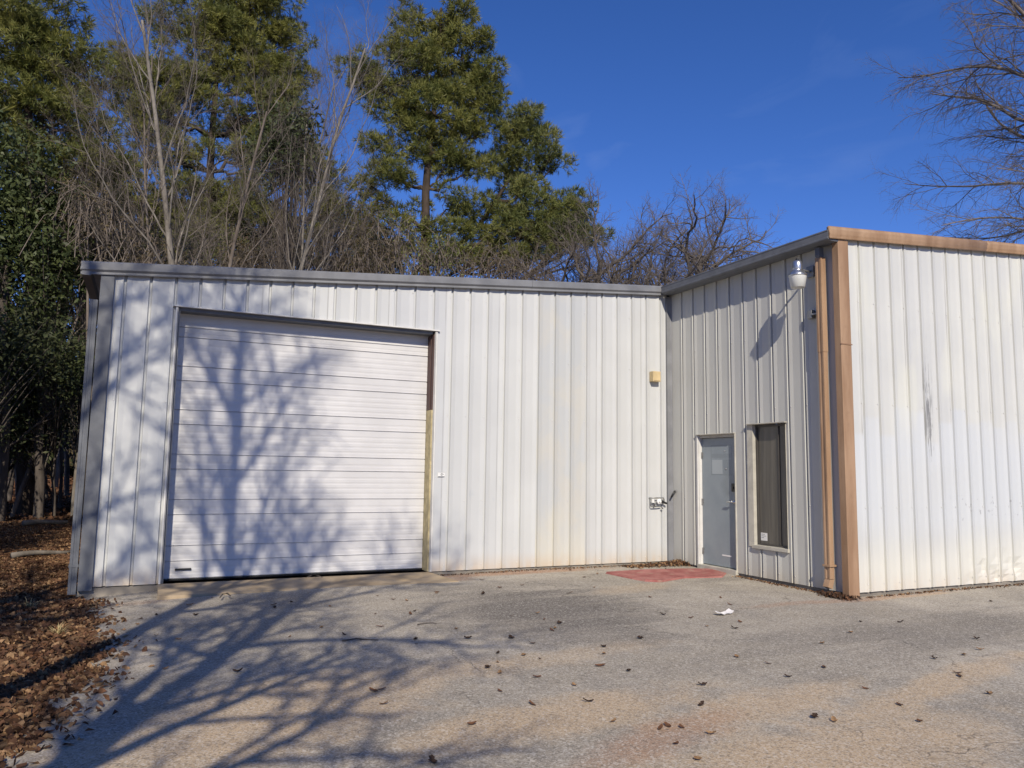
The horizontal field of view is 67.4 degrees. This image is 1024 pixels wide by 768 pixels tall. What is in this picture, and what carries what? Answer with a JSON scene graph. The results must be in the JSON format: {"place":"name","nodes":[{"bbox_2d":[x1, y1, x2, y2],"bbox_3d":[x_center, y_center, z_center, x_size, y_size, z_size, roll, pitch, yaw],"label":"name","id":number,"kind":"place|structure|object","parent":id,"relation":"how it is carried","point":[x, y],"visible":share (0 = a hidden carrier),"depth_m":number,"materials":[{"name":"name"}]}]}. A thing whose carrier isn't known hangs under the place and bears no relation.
{"place":"outdoors","nodes":[
{"label":"outdoors","id":0,"kind":"place"},
{"bbox_2d":[0,474,425,750],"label":"ground","id":1,"kind":"structure","parent":0,"point":[30,717],"depth_m":8.02,"materials":[{"name":"brown soil"}]},
{"bbox_2d":[2,80,16,498],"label":"woodland tree","id":2,"kind":"object","parent":1,"relation":"on","point":[11,438],"visible":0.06,"depth_m":23.36,"materials":[{"name":"brown plant"}]},
{"bbox_2d":[14,125,47,498],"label":"woodland tree","id":3,"kind":"object","parent":1,"relation":"on","point":[46,491],"depth_m":28.02,"materials":[{"name":"brown plant"}]},
{"bbox_2d":[18,597,43,609],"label":"straw tuft","id":4,"kind":"object","parent":1,"relation":"on","point":[29,604],"visible":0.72,"depth_m":8.58,"materials":[{"name":"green plant"}]},
{"bbox_2d":[0,185,62,520],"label":"woodland tree","id":5,"kind":"object","parent":1,"relation":"on","point":[4,460],"visible":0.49,"depth_m":20.84,"materials":[{"name":"green plant"}]},
{"bbox_2d":[0,108,69,506],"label":"evergreen tree","id":6,"kind":"object","parent":1,"relation":"on","point":[15,140],"visible":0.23,"depth_m":21.73,"materials":[{"name":"green plant"}]},
{"bbox_2d":[11,176,62,507],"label":"woodland tree","id":7,"kind":"object","parent":1,"relation":"on","point":[60,476],"visible":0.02,"depth_m":24.83,"materials":[{"name":"brown plant"}]},
{"bbox_2d":[7,185,66,500],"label":"woodland tree","id":8,"kind":"object","parent":1,"relation":"on","point":[10,492],"visible":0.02,"depth_m":26.60,"materials":[{"name":"brown plant"}]},
{"bbox_2d":[1,332,77,513],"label":"woodland shrub","id":9,"kind":"object","parent":1,"relation":"on","point":[10,465],"visible":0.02,"depth_m":22.50,"materials":[{"name":"green plant"}]},
{"bbox_2d":[12,368,71,458],"bbox_3d":[-16.540,1.122,25.705,4.652,6.088,3.410,-3,-8,33],"label":"woodland shrub","id":10,"kind":"object","parent":1,"relation":"on","point":[62,432],"depth_m":25.67,"materials":[{"name":"green plant"}]},
{"bbox_2d":[8,302,76,477],"bbox_3d":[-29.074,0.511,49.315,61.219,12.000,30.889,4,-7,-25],"label":"tree","id":11,"kind":"object","parent":1,"relation":"on","point":[71,467],"depth_m":43.54,"materials":[{"name":"brown plant"}]},
{"bbox_2d":[5,475,82,519],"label":"trunks","id":12,"kind":"object","parent":1,"relation":"on","point":[66,510],"visible":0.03,"depth_m":24.74,"materials":[{"name":"brown plant"}]},
{"bbox_2d":[0,319,96,516],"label":"woodland shrub","id":13,"kind":"object","parent":1,"relation":"on","point":[54,446],"visible":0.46,"depth_m":21.61,"materials":[{"name":"green plant"}]},
{"bbox_2d":[0,287,96,431],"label":"woodland shrub","id":14,"kind":"object","parent":1,"relation":"on","point":[29,336],"visible":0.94,"depth_m":19.97,"materials":[{"name":"green plant"}]},
{"bbox_2d":[0,124,110,518],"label":"evergreen tree","id":15,"kind":"object","parent":1,"relation":"on","point":[40,284],"visible":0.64,"depth_m":21.52,"materials":[{"name":"green plant"}]},
{"bbox_2d":[49,186,71,495],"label":"woodland tree","id":16,"kind":"object","parent":1,"relation":"on","point":[66,474],"visible":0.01,"depth_m":30.11,"materials":[{"name":"brown plant"}]},
{"bbox_2d":[2,136,126,428],"bbox_3d":[-13.683,-2.342,23.470,3.437,12.758,4.732,4,-7,-25],"label":"woodland tree","id":17,"kind":"object","parent":1,"relation":"on","point":[24,295],"visible":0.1,"depth_m":22.97,"materials":[{"name":"green plant"}]},
{"bbox_2d":[55,356,78,468],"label":"woodland shrub","id":18,"kind":"object","parent":1,"relation":"on","point":[73,441],"visible":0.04,"depth_m":29.68,"materials":[{"name":"green plant"}]},
{"bbox_2d":[51,300,89,486],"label":"woodland tree","id":19,"kind":"object","parent":1,"relation":"on","point":[57,474],"depth_m":34.25,"materials":[{"name":"brown plant"}]},
{"bbox_2d":[9,167,137,517],"bbox_3d":[-13.190,-1.270,22.504,4.148,10.506,4.660,4,-7,-25],"label":"bare tree","id":20,"kind":"object","parent":1,"relation":"on","point":[20,491],"visible":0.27,"depth_m":21.93,"materials":[{"name":"brown plant"}]},
{"bbox_2d":[0,0,148,515],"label":"pine tree","id":21,"kind":"object","parent":1,"relation":"on","point":[27,29],"visible":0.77,"depth_m":23.46,"materials":[{"name":"green plant"}]},
{"bbox_2d":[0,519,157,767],"bbox_3d":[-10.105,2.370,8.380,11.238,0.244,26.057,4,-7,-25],"label":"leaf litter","id":22,"kind":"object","parent":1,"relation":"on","point":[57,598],"visible":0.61,"depth_m":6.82,"materials":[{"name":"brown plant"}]},
{"bbox_2d":[10,550,69,558],"bbox_3d":[-8.267,2.975,13.516,0.100,0.120,1.036,-3,-7,30],"label":"fallen log","id":23,"kind":"object","parent":22,"relation":"on","point":[30,553],"visible":0.89,"depth_m":13.38,"materials":[{"name":"wood"}]},
{"bbox_2d":[21,519,67,525],"bbox_3d":[-12.059,3.565,19.834,0.140,0.152,1.104,-3,-7,32],"label":"fallen log","id":24,"kind":"object","parent":22,"relation":"on","point":[33,522],"visible":1,"depth_m":19.72,"materials":[{"name":"wood"}]},
{"bbox_2d":[46,622,70,634],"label":"straw tuft","id":25,"kind":"object","parent":22,"relation":"on","point":[59,631],"visible":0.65,"depth_m":7.14,"materials":[{"name":"beige plant"}]},
{"bbox_2d":[0,55,169,515],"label":"pine tree","id":26,"kind":"object","parent":1,"relation":"on","point":[77,443],"visible":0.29,"depth_m":23.09,"materials":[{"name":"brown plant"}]},
{"bbox_2d":[24,177,145,514],"bbox_3d":[-12.958,-1.145,22.756,3.496,10.335,2.930,4,-7,-25],"label":"evergreen tree","id":27,"kind":"object","parent":1,"relation":"on","point":[80,396],"visible":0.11,"depth_m":22.73,"materials":[{"name":"green plant"}]},
{"bbox_2d":[42,166,136,426],"bbox_3d":[-16.643,-2.063,28.930,4.414,12.993,3.162,4,-7,-25],"label":"pine tree","id":28,"kind":"object","parent":1,"relation":"on","point":[120,199],"visible":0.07,"depth_m":29.85,"materials":[{"name":"green plant"}]},
{"bbox_2d":[19,158,185,400],"bbox_3d":[-11.378,-1.174,21.418,4.428,10.115,3.009,4,-7,-25],"label":"vine thicket","id":29,"kind":"object","parent":1,"relation":"on","point":[97,246],"visible":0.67,"depth_m":21.46,"materials":[{"name":"brown plant"}]},
{"bbox_2d":[5,56,222,451],"bbox_3d":[-12.844,-3.112,24.869,6.854,14.631,6.125,4,-7,-25],"label":"bare tree","id":30,"kind":"object","parent":1,"relation":"on","point":[61,133],"visible":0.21,"depth_m":23.61,"materials":[{"name":"brown plant"}]},
{"bbox_2d":[55,0,221,276],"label":"bare tree","id":31,"kind":"object","parent":1,"relation":"on","point":[146,180],"visible":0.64,"depth_m":23.34,"materials":[{"name":"brown plant"}]},
{"bbox_2d":[17,0,266,265],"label":"bare tree","id":32,"kind":"object","parent":1,"relation":"on","point":[167,233],"visible":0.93,"depth_m":21.86,"materials":[{"name":"brown plant"}]},
{"bbox_2d":[103,193,200,264],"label":"pine tree","id":33,"kind":"object","parent":1,"relation":"on","point":[154,235],"visible":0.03,"depth_m":34.34,"materials":[{"name":"green plant"}]},
{"bbox_2d":[55,0,259,264],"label":"bare tree","id":34,"kind":"object","parent":1,"relation":"on","point":[149,140],"visible":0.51,"depth_m":25.70,"materials":[{"name":"brown plant"}]},
{"bbox_2d":[113,212,248,266],"bbox_3d":[-12.360,-1.039,27.565,5.188,10.671,4.111,4,-7,-25],"label":"vine thicket","id":35,"kind":"object","parent":1,"relation":"on","point":[191,250],"visible":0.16,"depth_m":27.85,"materials":[{"name":"brown plant"}]},
{"bbox_2d":[92,0,356,265],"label":"pine tree","id":36,"kind":"object","parent":1,"relation":"on","point":[232,23],"visible":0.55,"depth_m":33.57,"materials":[{"name":"green plant"}]},
{"bbox_2d":[158,175,298,267],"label":"pine tree","id":37,"kind":"object","parent":1,"relation":"on","point":[236,184],"visible":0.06,"depth_m":34.23,"materials":[{"name":"green plant"}]},
{"bbox_2d":[174,204,310,268],"bbox_3d":[-10.594,-1.301,29.496,5.596,11.560,3.515,1,-6,-3],"label":"vine thicket","id":38,"kind":"object","parent":1,"relation":"on","point":[236,242],"visible":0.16,"depth_m":29.46,"materials":[{"name":"brown plant"}]},
{"bbox_2d":[173,32,321,268],"bbox_3d":[-8.147,-3.494,23.145,4.539,15.126,4.192,4,-7,-25],"label":"bare tree","id":39,"kind":"object","parent":1,"relation":"on","point":[240,216],"visible":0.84,"depth_m":23.14,"materials":[{"name":"brown plant"}]},
{"bbox_2d":[186,204,336,271],"bbox_3d":[-8.561,-0.813,25.952,5.014,10.138,3.950,-1,-7,19],"label":"vine thicket","id":40,"kind":"object","parent":1,"relation":"on","point":[247,245],"visible":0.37,"depth_m":25.91,"materials":[{"name":"brown plant"}]},
{"bbox_2d":[204,56,359,271],"bbox_3d":[-6.653,-3.317,24.657,6.680,15.194,4.131,12,-13,-60],"label":"bare tree","id":41,"kind":"object","parent":1,"relation":"on","point":[304,205],"visible":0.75,"depth_m":24.32,"materials":[{"name":"brown plant"}]},
{"bbox_2d":[231,86,341,269],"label":"evergreen tree","id":42,"kind":"object","parent":1,"relation":"on","point":[274,144],"visible":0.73,"depth_m":24.51,"materials":[{"name":"green plant"}]},
{"bbox_2d":[157,572,458,599],"bbox_3d":[-2.670,2.785,10.344,3.850,0.246,0.830,4,-7,-25],"label":"concrete apron","id":43,"kind":"object","parent":1,"relation":"on","point":[179,590],"visible":0.5,"depth_m":10.19,"materials":[{"name":"grey concrete"}]},
{"bbox_2d":[215,1,408,271],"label":"bare tree","id":44,"kind":"object","parent":1,"relation":"on","point":[327,64],"visible":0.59,"depth_m":25.99,"materials":[{"name":"brown plant"}]},
{"bbox_2d":[247,182,412,271],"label":"pine tree","id":45,"kind":"object","parent":1,"relation":"on","point":[322,237],"visible":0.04,"depth_m":38.43,"materials":[{"name":"green plant"}]},
{"bbox_2d":[240,0,429,270],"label":"bare tree","id":46,"kind":"object","parent":1,"relation":"on","point":[336,134],"visible":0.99,"depth_m":23.77,"materials":[{"name":"brown plant"}]},
{"bbox_2d":[274,175,416,274],"bbox_3d":[-6.153,-1.748,26.904,5.960,12.336,3.586,1,-6,-3],"label":"vine thicket","id":47,"kind":"object","parent":1,"relation":"on","point":[364,255],"visible":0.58,"depth_m":26.85,"materials":[{"name":"brown plant"}]},
{"bbox_2d":[298,206,418,274],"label":"pine tree","id":48,"kind":"object","parent":1,"relation":"on","point":[360,223],"visible":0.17,"depth_m":34.89,"materials":[{"name":"green plant"}]},
{"bbox_2d":[67,261,673,597],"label":"metal warehouse","id":49,"kind":"structure","parent":1,"relation":"on","point":[251,422],"depth_m":11.44,"materials":[{"name":"white paint"}]},
{"bbox_2d":[163,314,427,580],"bbox_3d":[-2.964,0.887,11.109,3.589,3.676,0.058,4,-7,-25],"label":"roll up door","id":50,"kind":"structure","parent":49,"relation":"in","point":[297,449],"depth_m":11.02,"materials":[{"name":"paint"}]},
{"bbox_2d":[438,472,444,476],"bbox_3d":[-1.076,1.373,11.676,0.110,0.075,0.008,4,-7,-25],"label":"wall plate","id":51,"kind":"object","parent":49,"relation":"attached to","point":[441,474],"depth_m":11.67,"materials":[{"name":"grey"}]},
{"bbox_2d":[649,371,660,381],"bbox_3d":[2.517,-0.129,13.492,0.160,0.180,0.122,4,-7,-25],"label":"alarm box","id":52,"kind":"object","parent":49,"relation":"attached to","point":[655,376],"visible":1,"depth_m":13.44,"materials":[{"name":"beige plastic"}]},
{"bbox_2d":[649,497,666,508],"bbox_3d":[2.530,2.062,13.277,0.344,0.205,0.078,2,-7,-14],"label":"outlet box","id":53,"kind":"object","parent":49,"relation":"attached to","point":[659,501],"visible":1,"depth_m":13.26,"materials":[{"name":"metal"}]},
{"bbox_2d":[325,0,513,275],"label":"pine tree","id":54,"kind":"object","parent":1,"relation":"on","point":[438,89],"visible":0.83,"depth_m":30.71,"materials":[{"name":"green plant"}]},
{"bbox_2d":[359,198,484,277],"bbox_3d":[-3.416,-1.178,27.876,4.223,11.444,4.101,-2,-7,26],"label":"vine thicket","id":55,"kind":"object","parent":1,"relation":"on","point":[439,262],"visible":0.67,"depth_m":28.27,"materials":[{"name":"grey plant"}]},
{"bbox_2d":[442,227,578,281],"bbox_3d":[-0.131,-0.664,29.346,5.329,10.872,3.376,1,-6,-2],"label":"vine thicket","id":56,"kind":"object","parent":1,"relation":"on","point":[498,269],"visible":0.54,"depth_m":29.42,"materials":[{"name":"brown plant"}]},
{"bbox_2d":[0,565,1023,767],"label":"asphalt yard","id":57,"kind":"structure","parent":1,"relation":"on","point":[303,695],"depth_m":5.87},
{"bbox_2d":[342,638,378,641],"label":"twig","id":58,"kind":"object","parent":57,"relation":"on","point":[358,639],"visible":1,"depth_m":7.02,"materials":[{"name":"wood"}]},
{"bbox_2d":[428,754,437,762],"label":"dry leaf","id":59,"kind":"object","parent":57,"relation":"on","point":[432,758],"visible":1,"depth_m":4.16,"materials":[{"name":"brown plant"}]},
{"bbox_2d":[437,564,639,575],"bbox_3d":[0.841,2.965,12.297,4.302,0.054,0.230,4,-7,-25],"label":"wall debris","id":60,"kind":"object","parent":57,"relation":"on","point":[580,567],"depth_m":12.03,"materials":[{"name":"brown plant"}]},
{"bbox_2d":[622,559,690,568],"bbox_3d":[2.435,3.013,12.803,1.144,0.133,0.564,4,-7,-25],"label":"leaf pile","id":61,"kind":"object","parent":57,"relation":"on","point":[673,562],"visible":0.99,"depth_m":12.86,"materials":[{"name":"brown plant"}]},
{"bbox_2d":[606,568,725,581],"bbox_3d":[2.516,2.936,11.867,1.864,0.050,1.076,4,-7,-25],"label":"carpet scrap","id":62,"kind":"object","parent":57,"relation":"on","point":[654,575],"visible":1,"depth_m":11.80,"materials":[{"name":"red carpet"}]},
{"bbox_2d":[715,608,733,614],"bbox_3d":[2.393,2.569,8.653,0.271,0.044,0.102,6,-8,-36],"label":"paper scrap","id":63,"kind":"object","parent":57,"relation":"on","point":[728,610],"visible":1,"depth_m":8.69,"materials":[{"name":"white paper"}]},
{"bbox_2d":[732,575,820,592],"bbox_3d":[3.774,2.860,10.944,0.202,0.044,1.819,4,-7,-25],"label":"wall debris","id":64,"kind":"object","parent":57,"relation":"on","point":[787,586],"depth_m":10.99,"materials":[{"name":"brown plant"}]},
{"bbox_2d":[814,590,860,600],"bbox_3d":[4.261,2.754,9.974,0.441,0.092,0.718,4,-7,-25],"label":"leaf pile","id":65,"kind":"object","parent":57,"relation":"on","point":[835,595],"visible":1,"depth_m":9.93,"materials":[{"name":"brown plant"}]},
{"bbox_2d":[867,583,1023,597],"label":"wall debris","id":66,"kind":"object","parent":57,"relation":"on","point":[951,589],"depth_m":10.67,"materials":[{"name":"brown plant"}]},
{"bbox_2d":[413,98,616,279],"bbox_3d":[-0.198,-3.602,31.489,8.898,17.176,3.428,2,-6,-6],"label":"pine tree","id":67,"kind":"object","parent":1,"relation":"on","point":[506,214],"visible":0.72,"depth_m":31.54,"materials":[{"name":"green plant"}]},
{"bbox_2d":[490,218,596,281],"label":"bare oak","id":68,"kind":"object","parent":1,"relation":"on","point":[551,260],"visible":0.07,"depth_m":30.59,"materials":[{"name":"brown plant"}]},
{"bbox_2d":[498,227,605,282],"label":"bare oak","id":69,"kind":"object","parent":1,"relation":"on","point":[567,263],"visible":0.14,"depth_m":28.92,"materials":[{"name":"brown plant"}]},
{"bbox_2d":[486,215,687,285],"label":"bare oak","id":70,"kind":"object","parent":1,"relation":"on","point":[586,266],"visible":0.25,"depth_m":27.90,"materials":[{"name":"brown plant"}]},
{"bbox_2d":[525,209,712,284],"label":"bare oak","id":71,"kind":"object","parent":1,"relation":"on","point":[652,260],"visible":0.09,"depth_m":30.04,"materials":[{"name":"brown plant"}]},
{"bbox_2d":[539,173,699,285],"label":"bare oak","id":72,"kind":"object","parent":1,"relation":"on","point":[607,269],"visible":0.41,"depth_m":27.47,"materials":[{"name":"brown plant"}]},
{"bbox_2d":[584,209,716,285],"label":"bare oak","id":73,"kind":"object","parent":1,"relation":"on","point":[603,236],"visible":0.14,"depth_m":31.06,"materials":[{"name":"brown plant"}]},
{"bbox_2d":[598,166,790,285],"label":"bare oak","id":74,"kind":"object","parent":1,"relation":"on","point":[701,258],"visible":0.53,"depth_m":25.94,"materials":[{"name":"brown plant"}]},
{"bbox_2d":[640,173,750,285],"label":"bare oak","id":75,"kind":"object","parent":1,"relation":"on","point":[728,224],"visible":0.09,"depth_m":30.63,"materials":[{"name":"brown plant"}]},
{"bbox_2d":[657,237,753,284],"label":"bare oak","id":76,"kind":"object","parent":1,"relation":"on","point":[720,258],"visible":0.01,"depth_m":25.98,"materials":[{"name":"brown plant"}]},
{"bbox_2d":[669,213,744,277],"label":"bare oak","id":77,"kind":"object","parent":1,"relation":"on","point":[695,234],"visible":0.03,"depth_m":31.64,"materials":[{"name":"brown plant"}]},
{"bbox_2d":[661,226,1023,598],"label":"metal office building","id":78,"kind":"structure","parent":1,"relation":"on","point":[861,434],"depth_m":11.19,"materials":[{"name":"paint"}]},
{"bbox_2d":[701,437,735,568],"bbox_3d":[3.348,1.899,12.406,0.111,2.055,0.874,4,-7,-25],"label":"entry door","id":79,"kind":"structure","parent":78,"relation":"in","point":[717,454],"depth_m":12.43,"materials":[{"name":"grey metal"}]},
{"bbox_2d":[745,421,789,552],"bbox_3d":[3.814,1.513,11.397,0.145,1.872,0.815,4,-7,-25],"label":"window","id":80,"kind":"structure","parent":78,"relation":"in","point":[766,444],"depth_m":11.48,"materials":[{"name":"grey glass"}]},
{"bbox_2d":[788,258,814,288],"bbox_3d":[4.062,-1.536,10.717,0.454,0.419,0.258,4,-7,-25],"label":"wall lamp","id":81,"kind":"object","parent":78,"relation":"attached to","point":[798,275],"visible":1,"depth_m":10.62,"materials":[{"name":"plastic"}]},
{"bbox_2d":[807,310,815,319],"bbox_3d":[4.224,-0.979,10.733,0.082,0.120,0.195,4,-7,-25],"label":"junction box","id":82,"kind":"object","parent":78,"relation":"attached to","point":[811,314],"visible":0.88,"depth_m":10.75,"materials":[{"name":"metal"}]},
{"bbox_2d":[860,0,1023,243],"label":"bare tree","id":83,"kind":"object","parent":1,"relation":"on","point":[997,106],"visible":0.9,"depth_m":19.00,"materials":[{"name":"brown plant"}]},
{"bbox_2d":[0,0,1023,339],"label":"sky","id":84,"kind":"structure","parent":0,"point":[775,97],"materials":[{"name":"blue"}]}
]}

